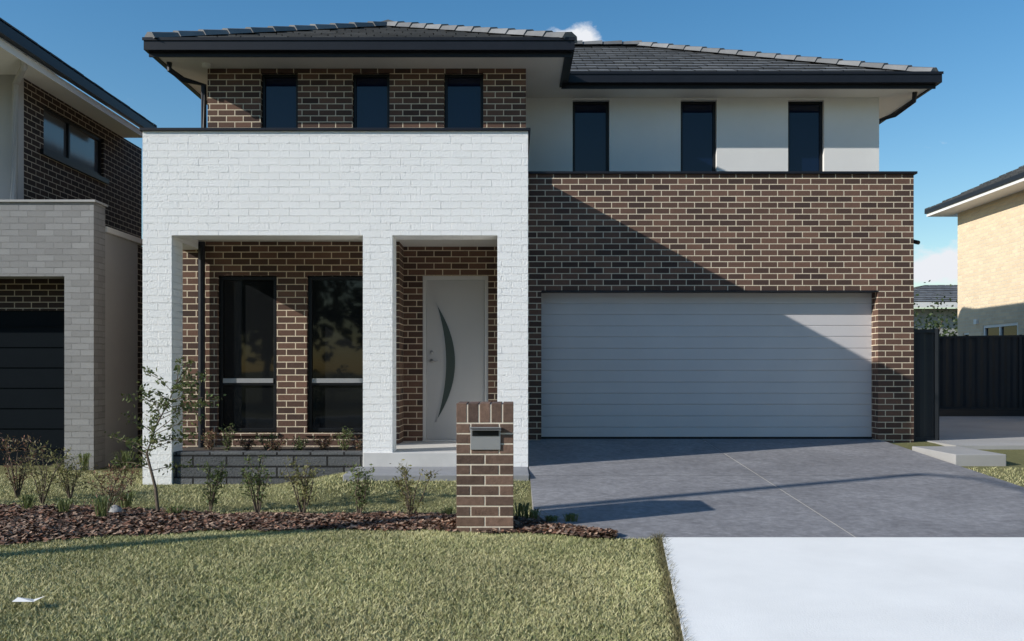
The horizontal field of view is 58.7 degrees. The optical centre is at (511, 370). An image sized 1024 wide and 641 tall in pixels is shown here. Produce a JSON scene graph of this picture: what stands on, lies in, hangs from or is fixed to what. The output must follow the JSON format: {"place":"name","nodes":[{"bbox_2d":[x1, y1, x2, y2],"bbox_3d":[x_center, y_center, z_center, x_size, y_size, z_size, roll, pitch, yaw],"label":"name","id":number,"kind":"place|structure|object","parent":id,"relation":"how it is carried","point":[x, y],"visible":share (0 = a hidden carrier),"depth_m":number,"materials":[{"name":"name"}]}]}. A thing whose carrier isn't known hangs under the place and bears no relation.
{"place":"outdoors","nodes":[
{"label":"outdoors","id":0,"kind":"place"},
{"bbox_2d":[75,450,99,471],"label":"grass tuft","id":1,"kind":"object","parent":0,"point":[85,460],"visible":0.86,"depth_m":12.17,"materials":[{"name":"green plant"}]},
{"bbox_2d":[199,240,496,246],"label":"porch ceiling","id":2,"kind":"structure","parent":0,"point":[448,243],"depth_m":12.10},
{"bbox_2d":[343,467,528,480],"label":"path","id":3,"kind":"structure","parent":0,"point":[448,473],"depth_m":10.06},
{"bbox_2d":[0,439,1023,640],"bbox_3d":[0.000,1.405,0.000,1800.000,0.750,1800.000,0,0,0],"label":"ground","id":4,"kind":"structure","parent":0,"point":[1014,458],"depth_m":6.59,"materials":[{"name":"green plant"}]},
{"bbox_2d":[0,433,46,498],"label":"garden shrub","id":5,"kind":"object","parent":4,"relation":"on","point":[17,491],"visible":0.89,"depth_m":9.58,"materials":[{"name":"green plant"}]},
{"bbox_2d":[12,596,43,601],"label":"paper litter","id":6,"kind":"object","parent":4,"relation":"on","point":[18,599],"visible":1,"depth_m":5.44,"materials":[{"name":"white paper"}]},
{"bbox_2d":[0,311,63,465],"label":"neighbour garage door","id":7,"kind":"structure","parent":4,"relation":"on","point":[32,377],"depth_m":12.98,"materials":[{"name":"metal"}]},
{"bbox_2d":[0,326,63,448],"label":"neighbour garage ribs","id":8,"kind":"object","parent":7,"relation":"attached to","point":[32,387],"depth_m":12.96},
{"bbox_2d":[11,441,79,503],"bbox_3d":[-4.731,1.041,9.222,0.578,0.664,0.502,0,0,0],"label":"garden shrub","id":9,"kind":"object","parent":4,"relation":"on","point":[42,473],"visible":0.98,"depth_m":9.19,"materials":[{"name":"green plant"}]},
{"bbox_2d":[0,202,104,469],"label":"front frame wall","id":10,"kind":"structure","parent":4,"relation":"on","point":[65,241],"depth_m":12.40,"materials":[{"name":"grey brick"}]},
{"bbox_2d":[0,200,107,206],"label":"frame capping","id":11,"kind":"object","parent":10,"relation":"on","point":[100,203],"visible":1,"depth_m":12.37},
{"bbox_2d":[0,78,142,457],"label":"dark brick wall","id":12,"kind":"structure","parent":4,"relation":"on","point":[119,194],"depth_m":14.21,"materials":[{"name":"brick"}]},
{"bbox_2d":[0,75,23,199],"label":"render wall","id":13,"kind":"structure","parent":12,"relation":"on","point":[6,81],"depth_m":12.90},
{"bbox_2d":[9,53,26,199],"bbox_3d":[-6.787,-3.283,12.536,0.129,1.969,0.891,0,0,-38],"label":"neighbour downpipe","id":14,"kind":"object","parent":13,"relation":"attached to","point":[17,81],"visible":0.74,"depth_m":12.81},
{"bbox_2d":[40,107,108,183],"bbox_3d":[-7.035,-3.600,14.600,0.170,0.760,2.200,0,0,0],"label":"side window frame","id":15,"kind":"object","parent":12,"relation":"attached to","point":[59,158],"visible":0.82,"depth_m":14.48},
{"bbox_2d":[44,111,97,171],"bbox_3d":[-7.090,-3.650,14.600,0.020,0.620,1.960,0,0,0],"label":"side window glass","id":16,"kind":"object","parent":15,"relation":"attached to","point":[83,149],"visible":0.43,"depth_m":14.66,"materials":[{"name":"grey"}]},
{"bbox_2d":[0,18,156,127],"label":"neighbour roof","id":17,"kind":"structure","parent":12,"relation":"on","point":[59,59],"depth_m":13.70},
{"bbox_2d":[0,39,142,137],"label":"neighbour soffit","id":18,"kind":"structure","parent":17,"relation":"attached to","point":[44,78],"depth_m":13.58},
{"bbox_2d":[0,20,156,127],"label":"neighbour gutter","id":19,"kind":"object","parent":17,"relation":"attached to","point":[22,43],"visible":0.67,"depth_m":13.16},
{"bbox_2d":[47,458,96,498],"bbox_3d":[-4.645,1.135,9.615,0.477,0.477,0.500,0,0,26],"label":"garden shrub","id":20,"kind":"object","parent":4,"relation":"on","point":[66,473],"visible":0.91,"depth_m":9.59,"materials":[{"name":"green plant"}]},
{"bbox_2d":[105,232,137,466],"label":"side render wall","id":21,"kind":"structure","parent":4,"relation":"on","point":[121,315],"depth_m":13.29,"materials":[{"name":"paint"}]},
{"bbox_2d":[105,226,142,245],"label":"side white trim","id":22,"kind":"structure","parent":21,"relation":"on","point":[115,232],"depth_m":13.36,"materials":[{"name":"paint"}]},
{"bbox_2d":[108,449,137,471],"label":"grass tuft","id":23,"kind":"object","parent":4,"relation":"on","point":[126,455],"visible":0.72,"depth_m":12.07,"materials":[{"name":"green plant"}]},
{"bbox_2d":[104,357,226,511],"bbox_3d":[-3.241,0.623,8.504,1.052,1.498,0.766,0,0,-23],"label":"sapling tree","id":24,"kind":"object","parent":4,"relation":"on","point":[165,406],"visible":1,"depth_m":8.45,"materials":[{"name":"green plant"}]},
{"bbox_2d":[197,459,227,510],"bbox_3d":[-2.847,1.110,8.709,0.311,0.524,0.278,0,0,0],"label":"garden shrub","id":25,"kind":"object","parent":4,"relation":"on","point":[219,477],"visible":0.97,"depth_m":8.69,"materials":[{"name":"green plant"}]},
{"bbox_2d":[174,451,362,483],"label":"retaining wall","id":26,"kind":"structure","parent":4,"relation":"on","point":[331,462],"depth_m":10.84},
{"bbox_2d":[183,447,358,450],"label":"planter soil","id":27,"kind":"structure","parent":4,"relation":"on","point":[263,449],"depth_m":11.69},
{"bbox_2d":[201,429,222,449],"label":"planter shrub","id":28,"kind":"object","parent":27,"relation":"on","point":[211,443],"visible":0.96,"depth_m":11.62,"materials":[{"name":"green plant"}]},
{"bbox_2d":[218,423,237,450],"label":"planter shrub","id":29,"kind":"object","parent":27,"relation":"on","point":[227,442],"visible":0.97,"depth_m":11.55,"materials":[{"name":"green plant"}]},
{"bbox_2d":[234,435,256,450],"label":"planter shrub","id":30,"kind":"object","parent":27,"relation":"on","point":[250,443],"visible":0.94,"depth_m":11.42,"materials":[{"name":"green plant"}]},
{"bbox_2d":[255,432,278,450],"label":"planter shrub","id":31,"kind":"object","parent":27,"relation":"on","point":[272,436],"visible":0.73,"depth_m":11.61,"materials":[{"name":"green plant"}]},
{"bbox_2d":[264,436,287,450],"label":"planter shrub","id":32,"kind":"object","parent":27,"relation":"on","point":[272,444],"visible":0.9,"depth_m":11.25,"materials":[{"name":"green plant"}]},
{"bbox_2d":[291,435,311,450],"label":"planter shrub","id":33,"kind":"object","parent":27,"relation":"on","point":[299,442],"visible":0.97,"depth_m":11.40,"materials":[{"name":"green plant"}]},
{"bbox_2d":[312,434,335,450],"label":"planter shrub","id":34,"kind":"object","parent":27,"relation":"on","point":[324,443],"visible":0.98,"depth_m":11.51,"materials":[{"name":"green plant"}]},
{"bbox_2d":[335,426,354,450],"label":"planter shrub","id":35,"kind":"object","parent":27,"relation":"on","point":[344,447],"visible":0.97,"depth_m":11.51,"materials":[{"name":"green plant"}]},
{"bbox_2d":[349,435,362,450],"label":"planter shrub","id":36,"kind":"object","parent":27,"relation":"on","point":[359,447],"visible":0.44,"depth_m":11.51,"materials":[{"name":"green plant"}]},
{"bbox_2d":[0,503,617,544],"bbox_3d":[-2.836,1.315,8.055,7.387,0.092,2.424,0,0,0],"label":"bark mulch","id":37,"kind":"object","parent":4,"relation":"on","point":[77,515],"visible":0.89,"depth_m":7.79,"materials":[{"name":"wood"}]},
{"bbox_2d":[14,493,41,509],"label":"grass tuft","id":38,"kind":"object","parent":37,"relation":"on","point":[27,501],"visible":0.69,"depth_m":8.59,"materials":[{"name":"green plant"}]},
{"bbox_2d":[49,497,77,513],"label":"grass tuft","id":39,"kind":"object","parent":37,"relation":"on","point":[61,504],"visible":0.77,"depth_m":8.38,"materials":[{"name":"green plant"}]},
{"bbox_2d":[87,493,118,516],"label":"grass tuft","id":40,"kind":"object","parent":37,"relation":"on","point":[101,504],"visible":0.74,"depth_m":8.09,"materials":[{"name":"green plant"}]},
{"bbox_2d":[84,464,143,509],"bbox_3d":[-3.703,1.116,8.530,0.541,0.516,0.484,0,0,0],"label":"garden shrub","id":41,"kind":"object","parent":37,"relation":"on","point":[115,491],"visible":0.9,"depth_m":8.50,"materials":[{"name":"green plant"}]},
{"bbox_2d":[109,505,121,514],"bbox_3d":[-3.659,1.307,8.404,0.125,0.138,0.117,0,0,25],"label":"garden stone","id":42,"kind":"object","parent":37,"relation":"on","point":[115,508],"visible":0.38,"depth_m":8.38,"materials":[{"name":"stone"}]},
{"bbox_2d":[116,490,145,508],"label":"grass tuft","id":43,"kind":"object","parent":37,"relation":"on","point":[127,502],"visible":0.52,"depth_m":8.79,"materials":[{"name":"green plant"}]},
{"bbox_2d":[165,504,186,513],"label":"grass tuft","id":44,"kind":"object","parent":37,"relation":"on","point":[175,510],"visible":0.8,"depth_m":8.29,"materials":[{"name":"green plant"}]},
{"bbox_2d":[240,454,274,512],"bbox_3d":[-2.356,1.070,8.417,0.342,0.604,0.280,0,0,-19],"label":"garden shrub","id":45,"kind":"object","parent":37,"relation":"on","point":[259,496],"visible":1,"depth_m":8.38,"materials":[{"name":"green plant"}]},
{"bbox_2d":[279,456,324,512],"bbox_3d":[-1.946,1.074,8.424,0.405,0.597,0.370,0,0,0],"label":"garden shrub","id":46,"kind":"object","parent":37,"relation":"on","point":[300,482],"visible":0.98,"depth_m":8.37,"materials":[{"name":"green plant"}]},
{"bbox_2d":[344,461,374,513],"bbox_3d":[-1.401,1.103,8.320,0.355,0.541,0.328,0,0,0],"label":"garden shrub","id":47,"kind":"object","parent":37,"relation":"on","point":[363,490],"visible":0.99,"depth_m":8.28,"materials":[{"name":"green plant"}]},
{"bbox_2d":[389,459,440,514],"bbox_3d":[-0.919,1.078,8.178,0.463,0.591,0.389,0,0,18],"label":"garden shrub","id":48,"kind":"object","parent":37,"relation":"on","point":[409,507],"visible":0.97,"depth_m":8.21,"materials":[{"name":"green plant"}]},
{"bbox_2d":[439,506,451,514],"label":"grass tuft","id":49,"kind":"object","parent":37,"relation":"on","point":[448,511],"visible":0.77,"depth_m":8.29,"materials":[{"name":"green plant"}]},
{"bbox_2d":[513,500,530,516],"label":"grass tuft","id":50,"kind":"object","parent":37,"relation":"on","point":[520,512],"visible":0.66,"depth_m":8.12,"materials":[{"name":"green plant"}]},
{"bbox_2d":[522,507,547,518],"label":"grass tuft","id":51,"kind":"object","parent":37,"relation":"on","point":[534,513],"visible":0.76,"depth_m":7.99,"materials":[{"name":"green plant"}]},
{"bbox_2d":[544,515,560,521],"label":"grass tuft","id":52,"kind":"object","parent":37,"relation":"on","point":[551,518],"visible":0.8,"depth_m":7.88,"materials":[{"name":"green plant"}]},
{"bbox_2d":[563,513,578,521],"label":"grass tuft","id":53,"kind":"object","parent":37,"relation":"on","point":[569,516],"visible":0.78,"depth_m":7.89,"materials":[{"name":"green plant"}]},
{"bbox_2d":[143,131,527,484],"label":"portico wall","id":54,"kind":"structure","parent":4,"relation":"on","point":[379,193],"depth_m":10.80,"materials":[{"name":"brick"}]},
{"bbox_2d":[139,128,530,156],"bbox_3d":[-2.098,-2.862,11.945,4.635,0.035,2.350,0,0,0],"label":"porch capping","id":55,"kind":"object","parent":54,"relation":"on","point":[335,129],"visible":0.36,"depth_m":10.77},
{"bbox_2d":[363,441,456,466],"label":"porch slab","id":56,"kind":"structure","parent":4,"relation":"on","point":[428,453],"depth_m":10.78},
{"bbox_2d":[456,402,512,532],"bbox_3d":[-0.225,0.867,7.770,0.474,1.193,0.521,0,0,0],"label":"brick letterbox","id":57,"kind":"object","parent":4,"relation":"on","point":[484,466],"visible":0.89,"depth_m":7.56,"materials":[{"name":"brick"}]},
{"bbox_2d":[183,174,913,447],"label":"brick wall","id":58,"kind":"structure","parent":4,"relation":"on","point":[720,231],"depth_m":13.16,"materials":[{"name":"brick"}]},
{"bbox_2d":[198,242,204,447],"bbox_3d":[-4.100,-0.300,12.020,0.086,2.800,0.090,0,0,0],"label":"porch downpipe","id":59,"kind":"object","parent":58,"relation":"attached to","point":[201,313],"visible":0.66,"depth_m":11.98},
{"bbox_2d":[219,276,276,431],"bbox_3d":[-3.525,-0.225,12.195,0.780,2.080,0.070,0,0,0],"label":"front window frame","id":60,"kind":"object","parent":58,"relation":"attached to","point":[221,346],"visible":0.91,"depth_m":12.16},
{"bbox_2d":[224,280,273,427],"bbox_3d":[-3.525,-0.225,12.200,0.730,2.030,0.010,0,0,0],"label":"front window glass","id":61,"kind":"object","parent":60,"relation":"attached to","point":[248,328],"visible":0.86,"depth_m":12.20,"materials":[{"name":"black"}]},
{"bbox_2d":[215,432,362,435],"bbox_3d":[-2.890,0.840,12.115,2.120,0.040,0.090,0,0,0],"label":"window sill","id":62,"kind":"structure","parent":58,"relation":"attached to","point":[274,434],"depth_m":12.07,"materials":[{"name":"brown brick"}]},
{"bbox_2d":[308,276,362,431],"bbox_3d":[-2.295,-0.225,12.195,0.860,2.080,0.070,0,0,0],"label":"window frame","id":63,"kind":"object","parent":58,"relation":"attached to","point":[310,383],"visible":0.53,"depth_m":12.16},
{"bbox_2d":[223,378,362,382],"bbox_3d":[-2.890,0.130,12.156,1.940,0.060,0.013,0,0,0],"label":"window sash rail","id":64,"kind":"object","parent":63,"relation":"attached to","point":[314,380],"depth_m":12.15,"materials":[{"name":"metal"}]},
{"bbox_2d":[312,280,362,427],"bbox_3d":[-2.295,-0.225,12.200,0.810,2.030,0.010,0,0,0],"label":"window glass","id":65,"kind":"object","parent":63,"relation":"attached to","point":[337,328],"visible":0.64,"depth_m":12.20,"materials":[{"name":"black"}]},
{"bbox_2d":[208,69,525,127],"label":"brick wall","id":66,"kind":"structure","parent":58,"relation":"on","point":[326,98],"depth_m":13.00,"materials":[{"name":"brick"}]},
{"bbox_2d":[262,75,297,127],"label":"window frame","id":67,"kind":"object","parent":66,"relation":"attached to","point":[264,77],"visible":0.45,"depth_m":13.07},
{"bbox_2d":[266,78,295,127],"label":"window glass","id":68,"kind":"object","parent":67,"relation":"attached to","point":[280,102],"visible":0.64,"depth_m":13.11,"materials":[{"name":"blue"}]},
{"bbox_2d":[354,75,389,127],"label":"window frame","id":69,"kind":"object","parent":66,"relation":"attached to","point":[355,95],"visible":0.53,"depth_m":13.07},
{"bbox_2d":[357,78,386,127],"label":"window glass","id":70,"kind":"object","parent":69,"relation":"attached to","point":[371,102],"visible":0.64,"depth_m":13.11,"materials":[{"name":"blue"}]},
{"bbox_2d":[445,75,482,127],"bbox_3d":[-0.690,-3.680,13.105,0.554,1.154,0.070,0,0,0],"label":"window frame","id":71,"kind":"object","parent":66,"relation":"attached to","point":[446,94],"visible":0.46,"depth_m":13.07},
{"bbox_2d":[448,78,479,127],"bbox_3d":[-0.690,-3.680,13.110,0.514,1.114,0.010,0,0,0],"label":"window glass","id":72,"kind":"object","parent":71,"relation":"attached to","point":[463,102],"visible":0.64,"depth_m":13.11,"materials":[{"name":"blue"}]},
{"bbox_2d":[422,276,487,440],"bbox_3d":[-0.785,-0.170,12.670,0.910,2.300,0.140,0,0,0],"label":"door frame","id":73,"kind":"object","parent":58,"relation":"attached to","point":[426,278],"visible":0.73,"depth_m":12.64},
{"bbox_2d":[427,280,484,438],"bbox_3d":[-0.785,-0.158,12.700,0.804,2.219,0.040,0,0,0],"label":"front door","id":74,"kind":"structure","parent":73,"relation":"attached to","point":[461,304],"depth_m":12.68,"materials":[{"name":"paint"}]},
{"bbox_2d":[435,303,455,421],"bbox_3d":[-0.922,-0.120,12.674,0.289,1.660,0.012,0,0,0],"label":"door crescent trim","id":75,"kind":"structure","parent":74,"relation":"attached to","point":[445,362],"depth_m":12.67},
{"bbox_2d":[437,308,454,418],"bbox_3d":[-0.922,-0.120,12.672,0.275,1.660,0.001,0,0,0],"label":"door crescent glass","id":76,"kind":"object","parent":74,"relation":"in","point":[450,361],"visible":1,"depth_m":12.67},
{"bbox_2d":[526,98,878,170],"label":"render wall","id":77,"kind":"structure","parent":58,"relation":"on","point":[751,134],"depth_m":14.40,"materials":[{"name":"paint"}]},
{"bbox_2d":[159,57,926,118],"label":"soffit","id":78,"kind":"structure","parent":77,"relation":"on","point":[543,76],"depth_m":13.13,"materials":[{"name":"paint"}]},
{"bbox_2d":[202,62,210,68],"bbox_3d":[-4.300,-4.295,12.800,0.114,0.050,0.120,0,0,0],"label":"eave sensor","id":79,"kind":"object","parent":78,"relation":"attached to","point":[205,65],"visible":1,"depth_m":12.76,"materials":[{"name":"white paint"}]},
{"bbox_2d":[167,62,917,127],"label":"roof downpipes","id":80,"kind":"object","parent":78,"relation":"attached to","point":[173,72],"visible":0.73,"depth_m":13.03,"materials":[{"name":"metal"}]},
{"bbox_2d":[142,37,943,123],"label":"gutter fascia","id":81,"kind":"structure","parent":78,"relation":"attached to","point":[156,48],"depth_m":12.45,"materials":[{"name":"metal"}]},
{"bbox_2d":[144,20,937,70],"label":"roof tiles","id":82,"kind":"object","parent":81,"relation":"attached to","point":[619,55],"visible":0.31,"depth_m":14.67,"materials":[{"name":"tile"}]},
{"bbox_2d":[573,102,608,170],"bbox_3d":[1.250,-3.632,14.505,0.574,1.299,0.070,0,0,0],"label":"window frame","id":83,"kind":"object","parent":77,"relation":"attached to","point":[607,125],"visible":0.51,"depth_m":14.47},
{"bbox_2d":[575,105,605,170],"bbox_3d":[1.250,-3.632,14.510,0.534,1.259,0.010,0,0,0],"label":"window glass","id":84,"kind":"object","parent":83,"relation":"attached to","point":[590,137],"visible":0.64,"depth_m":14.51,"materials":[{"name":"blue"}]},
{"bbox_2d":[681,102,714,170],"bbox_3d":[2.955,-3.632,14.505,0.564,1.299,0.070,0,0,0],"label":"window frame","id":85,"kind":"object","parent":77,"relation":"attached to","point":[697,103],"visible":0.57,"depth_m":14.47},
{"bbox_2d":[683,105,712,170],"bbox_3d":[2.955,-3.632,14.510,0.524,1.259,0.010,0,0,0],"label":"window glass","id":86,"kind":"object","parent":85,"relation":"attached to","point":[697,137],"visible":0.64,"depth_m":14.51,"materials":[{"name":"blue"}]},
{"bbox_2d":[788,102,821,170],"bbox_3d":[4.655,-3.632,14.505,0.564,1.299,0.070,0,0,0],"label":"window frame","id":87,"kind":"object","parent":77,"relation":"attached to","point":[820,125],"visible":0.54,"depth_m":14.47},
{"bbox_2d":[789,105,818,170],"bbox_3d":[4.655,-3.632,14.510,0.524,1.259,0.010,0,0,0],"label":"window glass","id":88,"kind":"object","parent":87,"relation":"attached to","point":[803,137],"visible":0.64,"depth_m":14.51,"materials":[{"name":"blue"}]},
{"bbox_2d":[541,290,877,292],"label":"garage lintel","id":89,"kind":"structure","parent":58,"relation":"attached to","point":[707,291],"depth_m":13.15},
{"bbox_2d":[528,171,917,174],"bbox_3d":[3.036,-2.862,13.760,5.628,0.035,1.280,0,0,0],"label":"garage capping","id":90,"kind":"object","parent":58,"relation":"on","point":[723,172],"visible":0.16,"depth_m":13.12,"materials":[{"name":"metal"}]},
{"bbox_2d":[650,531,695,640],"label":"lawn edge grass","id":91,"kind":"structure","parent":4,"relation":"on","point":[666,577],"depth_m":5.76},
{"bbox_2d":[662,537,1023,640],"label":"crossover","id":92,"kind":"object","parent":4,"relation":"on","point":[851,588],"visible":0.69,"depth_m":5.81,"materials":[{"name":"concrete"}]},
{"bbox_2d":[914,329,937,440],"bbox_3d":[6.050,0.225,13.350,0.380,1.690,0.060,0,0,0],"label":"metal fence","id":93,"kind":"object","parent":4,"relation":"on","point":[925,384],"visible":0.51,"depth_m":13.34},
{"bbox_2d":[914,309,957,335],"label":"bungalow wall","id":94,"kind":"structure","parent":4,"relation":"on","point":[944,313],"depth_m":35.00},
{"bbox_2d":[914,285,957,301],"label":"bungalow roof","id":95,"kind":"structure","parent":94,"relation":"on","point":[927,293],"depth_m":35.74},
{"bbox_2d":[914,302,957,307],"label":"bungalow fascia","id":96,"kind":"structure","parent":95,"relation":"attached to","point":[926,304],"depth_m":34.40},
{"bbox_2d":[914,280,957,335],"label":"background trees","id":97,"kind":"object","parent":4,"relation":"on","point":[940,325],"visible":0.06,"depth_m":28.25,"materials":[{"name":"green plant"}]},
{"bbox_2d":[938,329,938,439],"bbox_3d":[6.240,0.225,21.675,0.060,1.690,16.650,0,0,0],"label":"metal fence","id":98,"kind":"object","parent":4,"relation":"on","point":[938,384],"depth_m":13.35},
{"bbox_2d":[912,446,1005,465],"bbox_3d":[5.670,1.155,11.600,0.620,0.290,1.200,0,0,0],"label":"side step","id":99,"kind":"object","parent":4,"relation":"on","point":[959,456],"visible":0.51,"depth_m":11.10,"materials":[{"name":"concrete"}]},
{"bbox_2d":[939,335,1023,408],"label":"metal fence","id":100,"kind":"object","parent":4,"relation":"on","point":[981,372],"visible":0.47,"depth_m":20.89,"materials":[{"name":"metal"}]},
{"bbox_2d":[939,409,1023,415],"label":"retaining edge","id":101,"kind":"object","parent":4,"relation":"on","point":[981,412],"visible":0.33,"depth_m":20.40,"materials":[{"name":"concrete"}]},
{"bbox_2d":[958,190,1023,335],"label":"cream brick wall","id":102,"kind":"structure","parent":4,"relation":"on","point":[990,263],"depth_m":22.58,"materials":[{"name":"brick"}]},
{"bbox_2d":[925,165,1023,209],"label":"cream house roof","id":103,"kind":"structure","parent":102,"relation":"on","point":[1020,169],"depth_m":22.50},
{"bbox_2d":[927,177,1023,216],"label":"cream house fascia","id":104,"kind":"structure","parent":103,"relation":"attached to","point":[994,194],"depth_m":22.38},
{"bbox_2d":[924,172,1023,213],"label":"cream house gutter","id":105,"kind":"object","parent":104,"relation":"attached to","point":[984,189],"visible":1,"depth_m":22.06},
{"bbox_2d":[964,322,1017,335],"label":"cream house window frame","id":106,"kind":"object","parent":102,"relation":"attached to","point":[1000,326],"visible":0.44,"depth_m":22.25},
{"bbox_2d":[965,325,1016,335],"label":"cream house window glass","id":107,"kind":"object","parent":106,"relation":"in","point":[1009,330],"visible":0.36,"depth_m":22.10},
{"bbox_2d":[0,0,1023,308],"label":"sky","id":108,"kind":"structure","parent":0,"point":[966,132],"materials":[{"name":"blue"}]},
{"bbox_2d":[528,439,1023,539],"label":"driveway","id":109,"kind":"structure","parent":0,"point":[636,488],"depth_m":9.29,"materials":[{"name":"concrete"}]},
{"bbox_2d":[541,293,871,436],"bbox_3d":[2.860,-0.080,13.430,4.920,2.160,0.060,0,0,0],"label":"garage door","id":110,"kind":"structure","parent":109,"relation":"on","point":[706,364],"depth_m":13.40,"materials":[{"name":"metal"}]},
{"bbox_2d":[541,437,871,438],"bbox_3d":[2.855,0.985,13.393,4.910,0.030,0.015,0,0,0],"label":"garage door seal","id":111,"kind":"object","parent":110,"relation":"attached to","point":[706,437],"visible":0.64,"depth_m":13.38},
{"bbox_2d":[705,441,854,536],"bbox_3d":[2.760,1.176,10.185,3.907,0.340,4.381,0,0,42],"label":"driveway joint","id":112,"kind":"object","parent":109,"relation":"on","point":[786,493],"visible":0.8,"depth_m":9.06,"materials":[{"name":"concrete"}]},
{"bbox_2d":[925,416,1023,448],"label":"side path","id":113,"kind":"structure","parent":0,"point":[989,432],"depth_m":15.04,"materials":[{"name":"concrete"}]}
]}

